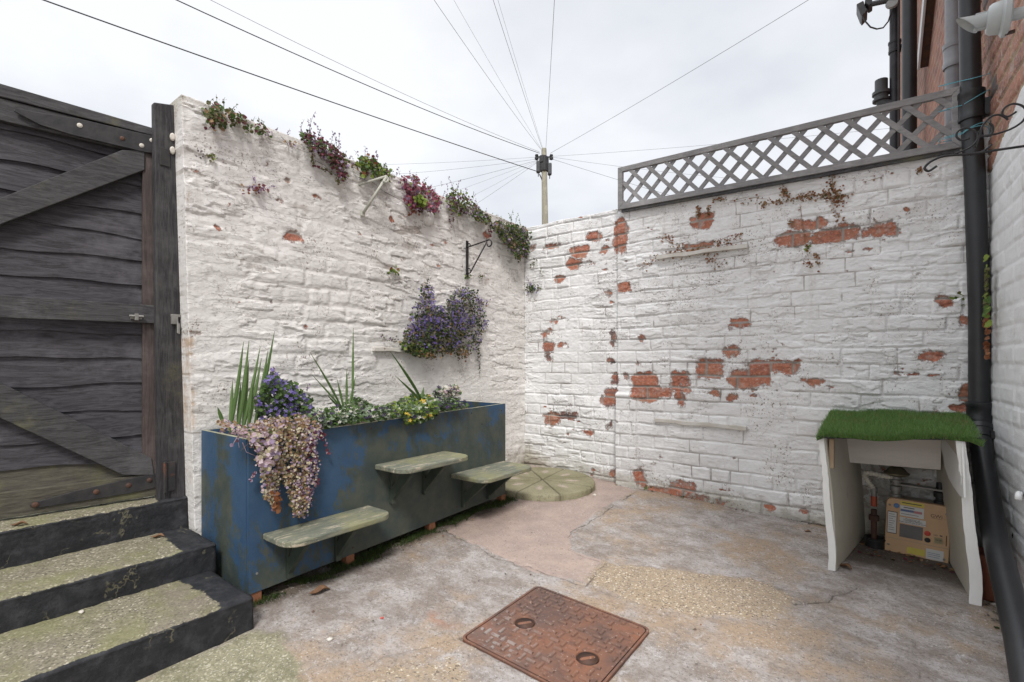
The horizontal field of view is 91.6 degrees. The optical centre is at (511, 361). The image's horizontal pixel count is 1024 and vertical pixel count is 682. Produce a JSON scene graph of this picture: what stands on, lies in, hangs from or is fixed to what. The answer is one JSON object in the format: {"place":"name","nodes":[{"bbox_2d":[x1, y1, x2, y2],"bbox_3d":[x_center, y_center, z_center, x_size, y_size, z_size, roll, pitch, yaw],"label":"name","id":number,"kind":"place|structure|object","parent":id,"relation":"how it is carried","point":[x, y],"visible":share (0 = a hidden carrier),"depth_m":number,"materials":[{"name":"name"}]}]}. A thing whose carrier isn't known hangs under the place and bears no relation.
{"place":"outdoors","nodes":[
{"label":"outdoors","id":0,"kind":"place"},
{"bbox_2d":[0,0,888,226],"label":"sky","id":1,"kind":"structure","parent":0,"point":[816,61],"materials":[{"name":"white"}]},
{"bbox_2d":[136,464,1008,681],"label":"ground","id":2,"kind":"structure","parent":0,"point":[641,556],"depth_m":2.32,"materials":[{"name":"concrete"}]},
{"bbox_2d":[0,495,253,681],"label":"concrete steps","id":3,"kind":"structure","parent":2,"relation":"on","point":[132,588],"depth_m":2.03,"materials":[{"name":"grey concrete"}]},
{"bbox_2d":[11,521,27,525],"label":"dead leaf","id":4,"kind":"object","parent":3,"relation":"on","point":[18,523],"visible":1,"depth_m":2.15,"materials":[{"name":"brown plant"}]},
{"bbox_2d":[151,533,164,537],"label":"dead leaf","id":5,"kind":"object","parent":3,"relation":"on","point":[158,535],"visible":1,"depth_m":2.45,"materials":[{"name":"brown plant"}]},
{"bbox_2d":[151,103,184,499],"bbox_3d":[-1.780,-0.307,2.587,0.069,2.074,0.141,0,0,38],"label":"gate post","id":6,"kind":"object","parent":3,"relation":"on","point":[169,448],"visible":0.98,"depth_m":2.57,"materials":[{"name":"brown wood"}]},
{"bbox_2d":[0,84,155,518],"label":"wooden gate","id":7,"kind":"structure","parent":6,"relation":"attached to","point":[77,403],"depth_m":2.38,"materials":[{"name":"brown wood"}]},
{"bbox_2d":[309,585,329,593],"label":"dead leaf","id":8,"kind":"object","parent":2,"relation":"on","point":[319,588],"visible":1,"depth_m":2.39,"materials":[{"name":"brown plant"}]},
{"bbox_2d":[170,94,526,534],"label":"brick wall","id":9,"kind":"structure","parent":2,"relation":"on","point":[301,257],"depth_m":3.10,"materials":[{"name":"white brick"}]},
{"bbox_2d":[195,150,214,161],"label":"wall plant","id":10,"kind":"object","parent":9,"relation":"attached to","point":[211,156],"depth_m":2.61,"materials":[{"name":"green plant"}]},
{"bbox_2d":[201,95,246,131],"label":"wall plant","id":11,"kind":"object","parent":9,"relation":"attached to","point":[219,108],"depth_m":2.64,"materials":[{"name":"green plant"}]},
{"bbox_2d":[240,116,268,135],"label":"wall plant","id":12,"kind":"object","parent":9,"relation":"attached to","point":[256,129],"depth_m":2.77,"materials":[{"name":"green plant"}]},
{"bbox_2d":[240,171,274,193],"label":"wall plant","id":13,"kind":"object","parent":9,"relation":"attached to","point":[258,188],"depth_m":2.80,"materials":[{"name":"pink plant"}]},
{"bbox_2d":[299,113,349,184],"bbox_3d":[-1.182,-1.337,3.145,0.159,0.419,0.396,0,0,38],"label":"wall plant","id":14,"kind":"object","parent":9,"relation":"attached to","point":[319,142],"depth_m":3.12,"materials":[{"name":"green plant"}]},
{"bbox_2d":[354,146,392,184],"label":"wall plant","id":15,"kind":"object","parent":9,"relation":"attached to","point":[367,163],"depth_m":3.37,"materials":[{"name":"green plant"}]},
{"bbox_2d":[358,175,388,216],"bbox_3d":[-0.931,-1.116,3.354,0.203,0.274,0.053,0,0,2],"label":"hanging bracket","id":16,"kind":"object","parent":9,"relation":"attached to","point":[384,178],"visible":1,"depth_m":3.35,"materials":[{"name":"metal"}]},
{"bbox_2d":[264,128,506,236],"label":"trailing stems","id":17,"kind":"object","parent":9,"relation":"attached to","point":[352,164],"visible":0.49,"depth_m":3.27,"materials":[{"name":"green plant"}]},
{"bbox_2d":[387,265,399,275],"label":"wall plant","id":18,"kind":"object","parent":9,"relation":"attached to","point":[393,270],"depth_m":3.57,"materials":[{"name":"green plant"}]},
{"bbox_2d":[372,347,443,352],"bbox_3d":[-0.758,-0.083,3.702,0.045,0.036,0.671,0,0,38],"label":"wall batten","id":19,"kind":"object","parent":9,"relation":"attached to","point":[386,349],"depth_m":3.53,"materials":[{"name":"white wood"}]},
{"bbox_2d":[396,167,443,216],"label":"wall plant","id":20,"kind":"object","parent":9,"relation":"attached to","point":[415,183],"depth_m":3.71,"materials":[{"name":"pink plant"}]},
{"bbox_2d":[413,194,427,207],"bbox_3d":[-0.673,-1.187,3.668,0.071,0.102,0.127,0,0,38],"label":"leaf rosette","id":21,"kind":"object","parent":20,"relation":"attached to","point":[420,199],"visible":1,"depth_m":3.66,"materials":[{"name":"green plant"}]},
{"bbox_2d":[422,209,433,225],"bbox_3d":[-0.655,-1.111,3.857,0.089,0.127,0.120,0,0,38],"label":"wall plaque","id":22,"kind":"object","parent":9,"relation":"attached to","point":[428,218],"depth_m":3.82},
{"bbox_2d":[381,278,490,373],"bbox_3d":[-0.528,-0.265,3.902,0.142,0.748,1.157,0,0,38],"label":"bellflower","id":23,"kind":"object","parent":9,"relation":"attached to","point":[423,345],"visible":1,"depth_m":3.87,"materials":[{"name":"purple plant"}]},
{"bbox_2d":[441,176,486,222],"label":"wall plant","id":24,"kind":"object","parent":9,"relation":"attached to","point":[452,196],"depth_m":4.09,"materials":[{"name":"green plant"}]},
{"bbox_2d":[466,239,491,276],"bbox_3d":[-0.269,-0.854,4.084,0.279,0.305,0.026,0,0,38],"label":"hanging bracket","id":25,"kind":"object","parent":9,"relation":"attached to","point":[467,258],"visible":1,"depth_m":4.15,"materials":[{"name":"black metal"}]},
{"bbox_2d":[472,209,531,262],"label":"wall plant","id":26,"kind":"object","parent":9,"relation":"attached to","point":[509,236],"depth_m":4.55,"materials":[{"name":"green plant"}]},
{"bbox_2d":[201,400,530,603],"bbox_3d":[-0.711,0.723,3.079,0.825,0.811,1.884,0,0,38],"label":"planter box","id":27,"kind":"object","parent":2,"relation":"on","point":[384,480],"visible":0.85,"depth_m":2.67,"materials":[{"name":"blue paint"}]},
{"bbox_2d":[217,331,274,431],"bbox_3d":[-1.345,0.110,2.519,0.260,0.534,0.049,0,0,-44],"label":"sword leaf plant","id":28,"kind":"object","parent":27,"relation":"in","point":[245,406],"visible":0.69,"depth_m":2.52,"materials":[{"name":"green plant"}]},
{"bbox_2d":[219,427,286,437],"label":"fallen petals","id":29,"kind":"object","parent":27,"relation":"in","point":[222,431],"visible":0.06,"depth_m":2.60,"materials":[{"name":"pink plant"}]},
{"bbox_2d":[216,413,330,518],"bbox_3d":[-1.083,0.509,2.329,0.192,0.522,0.545,0,0,38],"label":"trailing plant","id":30,"kind":"object","parent":27,"relation":"hanging from","point":[299,502],"visible":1,"depth_m":2.34,"materials":[{"name":"pink plant"}]},
{"bbox_2d":[253,367,314,421],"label":"bellflower","id":31,"kind":"object","parent":27,"relation":"in","point":[279,399],"visible":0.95,"depth_m":2.58,"materials":[{"name":"purple plant"}]},
{"bbox_2d":[311,328,355,412],"bbox_3d":[-1.045,0.054,2.899,0.038,0.513,0.332,0,0,27],"label":"sword leaf plant","id":32,"kind":"object","parent":27,"relation":"in","point":[334,400],"visible":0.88,"depth_m":2.98,"materials":[{"name":"green plant"}]},
{"bbox_2d":[305,396,402,428],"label":"bedding plant","id":33,"kind":"object","parent":27,"relation":"in","point":[369,414],"visible":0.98,"depth_m":2.72,"materials":[{"name":"plant"}]},
{"bbox_2d":[390,351,423,401],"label":"sword leaf plant","id":34,"kind":"object","parent":27,"relation":"in","point":[413,386],"visible":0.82,"depth_m":3.34,"materials":[{"name":"green plant"}]},
{"bbox_2d":[386,392,440,425],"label":"bedding plant","id":35,"kind":"object","parent":27,"relation":"in","point":[408,408],"visible":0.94,"depth_m":3.07,"materials":[{"name":"green plant"}]},
{"bbox_2d":[432,385,470,411],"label":"bedding plant","id":36,"kind":"object","parent":27,"relation":"in","point":[452,404],"visible":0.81,"depth_m":3.35,"materials":[{"name":"green plant"}]},
{"bbox_2d":[438,381,462,399],"bbox_3d":[-0.436,0.210,3.583,0.170,0.136,0.194,0,0,38],"label":"white alyssum","id":37,"kind":"object","parent":36,"relation":"on","point":[454,391],"visible":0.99,"depth_m":3.56,"materials":[{"name":"beige plant"}]},
{"bbox_2d":[253,496,517,607],"bbox_3d":[-0.610,1.072,3.006,0.179,0.098,2.020,0,0,38],"label":"moss","id":38,"kind":"object","parent":2,"relation":"on","point":[382,548],"visible":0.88,"depth_m":2.85,"materials":[{"name":"green plant"}]},
{"bbox_2d":[535,148,552,224],"bbox_3d":[0.872,-2.251,13.596,0.470,7.106,0.283,0,0,25],"label":"telegraph pole","id":39,"kind":"object","parent":2,"relation":"on","point":[543,166],"visible":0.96,"depth_m":13.53,"materials":[{"name":"brown wood"}]},
{"bbox_2d":[43,0,537,171],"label":"overhead cable","id":40,"kind":"object","parent":39,"relation":"attached to","point":[261,77],"visible":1,"depth_m":8.60,"materials":[{"name":"black rubber"}]},
{"bbox_2d":[176,0,537,152],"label":"overhead cable","id":41,"kind":"object","parent":39,"relation":"attached to","point":[335,71],"visible":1,"depth_m":8.48,"materials":[{"name":"black rubber"}]},
{"bbox_2d":[211,0,538,151],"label":"overhead cable","id":42,"kind":"object","parent":39,"relation":"attached to","point":[360,73],"visible":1,"depth_m":9.41,"materials":[{"name":"black rubber"}]},
{"bbox_2d":[382,157,531,164],"bbox_3d":[-3.764,-5.945,14.800,9.243,0.743,0.005,0,0,15],"label":"overhead cable","id":43,"kind":"object","parent":39,"relation":"attached to","point":[444,162],"visible":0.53,"depth_m":14.31,"materials":[{"name":"grey rubber"}]},
{"bbox_2d":[403,159,533,173],"bbox_3d":[-2.735,-5.713,14.800,7.276,0.385,0.006,0,0,19],"label":"overhead cable","id":44,"kind":"object","parent":39,"relation":"attached to","point":[469,167],"visible":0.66,"depth_m":14.31,"materials":[{"name":"grey rubber"}]},
{"bbox_2d":[434,0,539,147],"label":"overhead cable","id":45,"kind":"object","parent":39,"relation":"attached to","point":[482,69],"visible":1,"depth_m":9.79,"materials":[{"name":"grey rubber"}]},
{"bbox_2d":[454,1,538,144],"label":"overhead cable","id":46,"kind":"object","parent":39,"relation":"attached to","point":[495,72],"visible":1,"depth_m":10.70,"materials":[{"name":"grey rubber"}]},
{"bbox_2d":[493,0,541,146],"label":"overhead cable","id":47,"kind":"object","parent":39,"relation":"attached to","point":[515,68],"visible":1,"depth_m":9.85,"materials":[{"name":"grey rubber"}]},
{"bbox_2d":[498,1,542,147],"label":"overhead cable","id":48,"kind":"object","parent":39,"relation":"attached to","point":[517,65],"visible":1,"depth_m":10.60,"materials":[{"name":"grey rubber"}]},
{"bbox_2d":[546,0,554,139],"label":"overhead cable","id":49,"kind":"object","parent":39,"relation":"attached to","point":[550,66],"visible":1,"depth_m":9.54,"materials":[{"name":"grey rubber"}]},
{"bbox_2d":[553,159,667,194],"bbox_3d":[5.940,-4.247,13.800,9.723,2.562,0.008,0,0,-2],"label":"overhead cable","id":50,"kind":"object","parent":39,"relation":"attached to","point":[601,174],"visible":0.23,"depth_m":13.65,"materials":[{"name":"grey rubber"}]},
{"bbox_2d":[554,157,722,177],"bbox_3d":[5.040,-5.263,13.800,7.924,0.634,0.006,0,0,-3],"label":"overhead cable","id":51,"kind":"object","parent":39,"relation":"attached to","point":[620,166],"visible":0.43,"depth_m":13.68,"materials":[{"name":"grey rubber"}]},
{"bbox_2d":[551,0,807,152],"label":"overhead cable","id":52,"kind":"object","parent":39,"relation":"attached to","point":[692,70],"visible":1,"depth_m":9.70,"materials":[{"name":"grey rubber"}]},
{"bbox_2d":[563,128,888,155],"bbox_3d":[5.040,-5.207,11.800,8.694,0.780,0.005,0,0,24],"label":"overhead cable","id":53,"kind":"object","parent":39,"relation":"attached to","point":[712,144],"visible":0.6,"depth_m":12.13,"materials":[{"name":"grey rubber"}]},
{"bbox_2d":[505,467,594,501],"bbox_3d":[0.259,1.037,4.182,0.870,0.117,0.875,0,0,38],"label":"paving circle","id":54,"kind":"object","parent":2,"relation":"on","point":[544,484],"visible":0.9,"depth_m":3.99,"materials":[{"name":"stone"}]},
{"bbox_2d":[463,586,648,681],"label":"manhole cover","id":55,"kind":"object","parent":2,"relation":"on","point":[556,637],"visible":1,"depth_m":2.04,"materials":[{"name":"orange metal"}]},
{"bbox_2d":[615,484,820,524],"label":"leaf litter","id":56,"kind":"object","parent":2,"relation":"on","point":[730,507],"visible":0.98,"depth_m":3.59,"materials":[{"name":"brown plant"}]},
{"bbox_2d":[524,137,990,546],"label":"brick wall","id":57,"kind":"structure","parent":2,"relation":"on","point":[773,343],"depth_m":3.58,"materials":[{"name":"white brick"}]},
{"bbox_2d":[524,278,541,295],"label":"wall plant","id":58,"kind":"object","parent":57,"relation":"attached to","point":[531,288],"depth_m":4.77,"materials":[{"name":"green plant"}]},
{"bbox_2d":[654,418,746,430],"bbox_3d":[1.421,0.478,3.790,0.682,0.043,0.045,0,0,38],"label":"wall batten","id":59,"kind":"object","parent":57,"relation":"attached to","point":[728,426],"depth_m":3.75,"materials":[{"name":"white wood"}]},
{"bbox_2d":[656,244,748,259],"bbox_3d":[1.429,-0.826,3.780,0.675,0.037,0.050,0,0,38],"label":"wall batten","id":60,"kind":"object","parent":57,"relation":"attached to","point":[708,250],"depth_m":3.74,"materials":[{"name":"white wood"}]},
{"bbox_2d":[637,233,742,271],"bbox_3d":[1.349,-0.850,3.844,0.817,0.336,0.043,0,0,38],"label":"dried creeper","id":61,"kind":"object","parent":60,"relation":"on","point":[718,245],"visible":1,"depth_m":3.78,"materials":[{"name":"brown plant"}]},
{"bbox_2d":[696,196,726,218],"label":"dried creeper","id":62,"kind":"object","parent":57,"relation":"attached to","point":[707,208],"visible":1,"depth_m":3.75,"materials":[{"name":"brown plant"}]},
{"bbox_2d":[618,86,961,212],"bbox_3d":[1.736,-1.410,3.516,2.140,0.413,0.030,0,0,38],"label":"trellis","id":63,"kind":"object","parent":57,"relation":"on","point":[912,105],"visible":0.94,"depth_m":3.33,"materials":[{"name":"grey wood"}]},
{"bbox_2d":[938,125,989,143],"bbox_3d":[2.561,-1.276,2.825,0.216,0.053,0.093,0,0,45],"label":"twine","id":64,"kind":"object","parent":63,"relation":"attached to","point":[966,130],"visible":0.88,"depth_m":2.77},
{"bbox_2d":[728,175,852,224],"bbox_3d":[1.888,-1.082,3.424,0.761,0.359,0.045,0,0,38],"label":"dried creeper","id":65,"kind":"object","parent":57,"relation":"attached to","point":[828,193],"visible":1,"depth_m":3.30,"materials":[{"name":"brown plant"}]},
{"bbox_2d":[799,207,822,271],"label":"dried creeper","id":66,"kind":"object","parent":57,"relation":"attached to","point":[814,254],"visible":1,"depth_m":3.34,"materials":[{"name":"brown plant"}]},
{"bbox_2d":[862,166,930,183],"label":"dried creeper","id":67,"kind":"object","parent":57,"relation":"attached to","point":[919,169],"visible":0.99,"depth_m":2.99,"materials":[{"name":"brown plant"}]},
{"bbox_2d":[949,291,964,305],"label":"wall plant","id":68,"kind":"object","parent":57,"relation":"attached to","point":[955,297],"depth_m":2.89,"materials":[{"name":"green plant"}]},
{"bbox_2d":[840,563,851,568],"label":"dead leaf","id":69,"kind":"object","parent":2,"relation":"on","point":[846,565],"visible":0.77,"depth_m":2.69,"materials":[{"name":"brown plant"}]},
{"bbox_2d":[817,427,982,605],"bbox_3d":[2.135,0.728,2.783,0.670,0.823,0.785,0,0,38],"label":"meter shelter","id":70,"kind":"object","parent":2,"relation":"on","point":[842,459],"visible":0.87,"depth_m":2.71,"materials":[{"name":"white wood"}]},
{"bbox_2d":[816,408,986,446],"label":"artificial turf","id":71,"kind":"structure","parent":70,"relation":"on","point":[881,424],"depth_m":2.65,"materials":[{"name":"green plastic"}]},
{"bbox_2d":[861,466,948,562],"bbox_3d":[2.298,0.865,2.918,0.407,0.534,0.192,0,0,38],"label":"gas meter","id":72,"kind":"object","parent":70,"relation":"in","point":[917,527],"visible":0.99,"depth_m":2.86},
{"bbox_2d":[900,505,923,518],"bbox_3d":[2.291,0.865,2.853,0.109,0.062,0.002,0,0,38],"label":"label","id":73,"kind":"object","parent":72,"relation":"in","point":[908,511],"depth_m":2.85,"materials":[{"name":"white paper"}]},
{"bbox_2d":[854,542,954,572],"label":"leaf litter","id":74,"kind":"object","parent":2,"relation":"on","point":[863,543],"visible":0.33,"depth_m":2.81,"materials":[{"name":"brown plant"}]},
{"bbox_2d":[900,0,1023,587],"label":"brick house","id":75,"kind":"structure","parent":2,"relation":"on","point":[1003,65],"depth_m":2.52,"materials":[{"name":"brick"}]},
{"bbox_2d":[888,5,901,148],"bbox_3d":[5.253,-3.400,6.756,0.243,9.200,0.148,0,0,38],"label":"drainpipe","id":76,"kind":"object","parent":75,"relation":"attached to","point":[893,60],"visible":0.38,"depth_m":6.75,"materials":[{"name":"black plastic"}]},
{"bbox_2d":[856,0,898,29],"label":"security light","id":77,"kind":"object","parent":76,"relation":"attached to","point":[862,9],"visible":1,"depth_m":6.85,"materials":[{"name":"plastic"}]},
{"bbox_2d":[872,77,894,105],"bbox_3d":[5.134,-3.631,6.838,0.310,0.489,0.207,0,0,38],"label":"vent pipe","id":78,"kind":"object","parent":76,"relation":"attached to","point":[880,94],"visible":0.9,"depth_m":6.80,"materials":[{"name":"plastic"}]},
{"bbox_2d":[898,0,899,146],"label":"cable","id":79,"kind":"object","parent":75,"relation":"attached to","point":[898,66],"visible":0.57,"depth_m":6.66,"materials":[{"name":"black rubber"}]},
{"bbox_2d":[902,0,916,150],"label":"drainpipe","id":80,"kind":"object","parent":75,"relation":"attached to","point":[909,48],"visible":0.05,"depth_m":5.22,"materials":[{"name":"black plastic"}]},
{"bbox_2d":[942,0,959,142],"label":"drainpipe","id":81,"kind":"object","parent":75,"relation":"attached to","point":[950,52],"visible":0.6,"depth_m":3.20,"materials":[{"name":"grey plastic"}]},
{"bbox_2d":[923,103,1023,171],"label":"hanging basket bracket","id":82,"kind":"object","parent":75,"relation":"attached to","point":[979,134],"visible":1,"depth_m":2.11,"materials":[{"name":"black metal"}]},
{"bbox_2d":[981,254,991,359],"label":"wall plant","id":83,"kind":"object","parent":75,"relation":"attached to","point":[987,322],"depth_m":2.67,"materials":[{"name":"green plant"}]},
{"bbox_2d":[956,0,1023,37],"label":"spotlight","id":84,"kind":"object","parent":75,"relation":"attached to","point":[998,17],"visible":1,"depth_m":1.96,"materials":[{"name":"grey plastic"}]},
{"bbox_2d":[957,0,1023,681],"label":"drainpipe","id":85,"kind":"object","parent":75,"relation":"attached to","point":[1007,585],"visible":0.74,"depth_m":2.75,"materials":[{"name":"black plastic"}]},
{"bbox_2d":[938,73,989,86],"bbox_3d":[2.561,-1.593,2.825,0.216,0.049,0.093,0,0,45],"label":"twine","id":86,"kind":"object","parent":85,"relation":"attached to","point":[962,80],"visible":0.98,"depth_m":2.82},
{"bbox_2d":[939,89,989,111],"bbox_3d":[2.561,-1.479,2.825,0.092,0.072,0.216,0,0,-45],"label":"twine","id":87,"kind":"object","parent":85,"relation":"attached to","point":[961,105],"visible":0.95,"depth_m":2.82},
{"bbox_2d":[939,122,989,142],"bbox_3d":[2.561,-1.300,2.825,0.092,0.044,0.216,0,0,-45],"label":"twine","id":88,"kind":"object","parent":85,"relation":"attached to","point":[960,133],"visible":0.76,"depth_m":2.82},
{"bbox_2d":[1015,491,1022,500],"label":"overflow pipe","id":89,"kind":"object","parent":75,"relation":"attached to","point":[1018,495],"visible":0.96,"depth_m":2.01,"materials":[{"name":"white plastic"}]},
{"bbox_2d":[978,547,994,601],"bbox_3d":[2.299,1.029,2.392,0.168,0.217,0.168,0,0,38],"label":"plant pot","id":90,"kind":"object","parent":2,"relation":"on","point":[987,595],"visible":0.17,"depth_m":2.36,"materials":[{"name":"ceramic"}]},
{"bbox_2d":[984,601,1000,630],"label":"leaf litter","id":91,"kind":"object","parent":2,"relation":"on","point":[991,618],"visible":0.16,"depth_m":2.23,"materials":[{"name":"brown plant"}]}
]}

